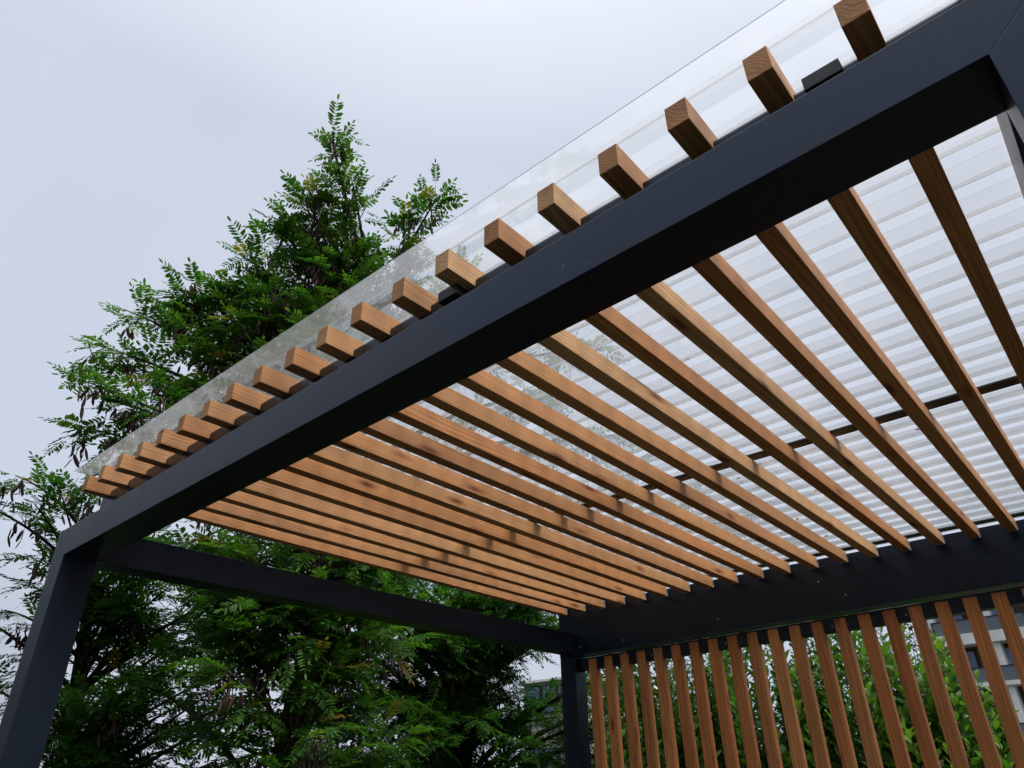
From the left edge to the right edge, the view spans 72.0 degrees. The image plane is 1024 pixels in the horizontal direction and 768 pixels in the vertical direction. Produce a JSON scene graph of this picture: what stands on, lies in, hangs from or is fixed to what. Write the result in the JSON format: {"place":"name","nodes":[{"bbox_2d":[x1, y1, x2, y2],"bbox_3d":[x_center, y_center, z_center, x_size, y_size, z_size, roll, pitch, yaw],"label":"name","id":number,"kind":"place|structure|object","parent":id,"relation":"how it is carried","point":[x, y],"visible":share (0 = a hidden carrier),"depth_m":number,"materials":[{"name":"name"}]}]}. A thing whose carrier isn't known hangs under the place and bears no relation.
{"place":"outdoors","nodes":[
{"label":"outdoors","id":0,"kind":"place"},
{"bbox_2d":[0,451,309,767],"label":"locust tree","id":1,"kind":"object","parent":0,"point":[83,733],"visible":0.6,"depth_m":5.15,"materials":[{"name":"green plant"}]},
{"bbox_2d":[37,94,643,767],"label":"locust tree","id":2,"kind":"object","parent":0,"point":[321,650],"visible":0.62,"depth_m":4.79,"materials":[{"name":"green plant"}]},
{"bbox_2d":[0,0,1023,767],"label":"sky","id":3,"kind":"structure","parent":0,"point":[131,131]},
{"bbox_2d":[269,453,810,767],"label":"locust tree","id":4,"kind":"object","parent":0,"point":[460,688],"visible":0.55,"depth_m":6.44,"materials":[{"name":"green plant"}]},
{"bbox_2d":[518,677,658,767],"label":"apartment building","id":5,"kind":"structure","parent":0,"point":[545,682],"depth_m":37.16,"materials":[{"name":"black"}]},
{"bbox_2d":[527,685,541,713],"bbox_3d":[1.225,16.970,37.837,0.960,1.380,0.245,-24,-37,34],"label":"window","id":6,"kind":"structure","parent":5,"relation":"in","point":[537,687],"depth_m":37.83,"materials":[{"name":"blue glass"}]},
{"bbox_2d":[542,684,557,713],"bbox_3d":[2.053,16.600,37.214,0.960,1.380,0.245,-24,-37,34],"label":"window","id":7,"kind":"structure","parent":5,"relation":"in","point":[548,686],"depth_m":37.10,"materials":[{"name":"blue glass"}]},
{"bbox_2d":[544,747,560,767],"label":"window","id":8,"kind":"structure","parent":5,"relation":"in","point":[558,747],"depth_m":35.70,"materials":[{"name":"blue glass"}]},
{"bbox_2d":[591,659,714,767],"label":"laurel shrub","id":9,"kind":"object","parent":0,"point":[676,715],"visible":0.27,"depth_m":4.96,"materials":[{"name":"green plant"}]},
{"bbox_2d":[624,640,785,746],"bbox_3d":[1.829,3.554,6.291,1.864,3.160,1.642,-24,-37,34],"label":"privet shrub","id":10,"kind":"object","parent":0,"point":[691,683],"visible":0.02,"depth_m":6.65,"materials":[{"name":"green plant"}]},
{"bbox_2d":[675,644,850,767],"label":"laurel shrub","id":11,"kind":"object","parent":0,"point":[737,732],"visible":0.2,"depth_m":4.58,"materials":[{"name":"green plant"}]},
{"bbox_2d":[572,358,1016,542],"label":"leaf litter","id":12,"kind":"object","parent":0,"point":[760,462],"visible":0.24,"depth_m":2.73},
{"bbox_2d":[770,614,944,767],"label":"laurel shrub","id":13,"kind":"object","parent":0,"point":[876,716],"visible":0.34,"depth_m":4.07,"materials":[{"name":"green plant"}]},
{"bbox_2d":[750,615,964,758],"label":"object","id":14,"kind":"object","parent":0,"point":[908,627],"visible":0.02,"depth_m":6.07,"materials":[{"name":"green plant"}]},
{"bbox_2d":[874,623,1023,767],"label":"laurel shrub","id":15,"kind":"object","parent":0,"point":[969,739],"visible":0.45,"depth_m":3.69,"materials":[{"name":"green plant"}]},
{"bbox_2d":[922,587,1023,736],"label":"apartment building","id":16,"kind":"structure","parent":0,"point":[1006,661],"depth_m":50.71,"materials":[{"name":"grey"}]},
{"bbox_2d":[936,614,965,633],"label":"window","id":17,"kind":"structure","parent":16,"relation":"in","point":[958,617],"depth_m":53.71,"materials":[{"name":"blue glass"}]},
{"bbox_2d":[947,650,984,684],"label":"window","id":18,"kind":"structure","parent":16,"relation":"in","point":[971,654],"depth_m":52.20,"materials":[{"name":"blue glass"}]},
{"bbox_2d":[991,607,1016,629],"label":"window","id":19,"kind":"structure","parent":16,"relation":"in","point":[994,612],"depth_m":52.27,"materials":[{"name":"blue glass"}]},
{"bbox_2d":[1004,646,1019,679],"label":"window","id":20,"kind":"structure","parent":16,"relation":"in","point":[1007,650],"depth_m":50.86,"materials":[{"name":"blue glass"}]},
{"label":"paving","id":21,"kind":"structure","parent":0,"visible":0},
{"bbox_2d":[0,0,1023,767],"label":"pergola","id":22,"kind":"object","parent":21,"relation":"on","point":[278,468],"visible":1,"depth_m":2.01,"materials":[{"name":"metal"}]},
{"bbox_2d":[578,586,1023,767],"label":"slat screen","id":23,"kind":"object","parent":22,"relation":"attached to","point":[1002,603],"visible":1,"depth_m":3.17,"materials":[{"name":"wood"}]}
]}

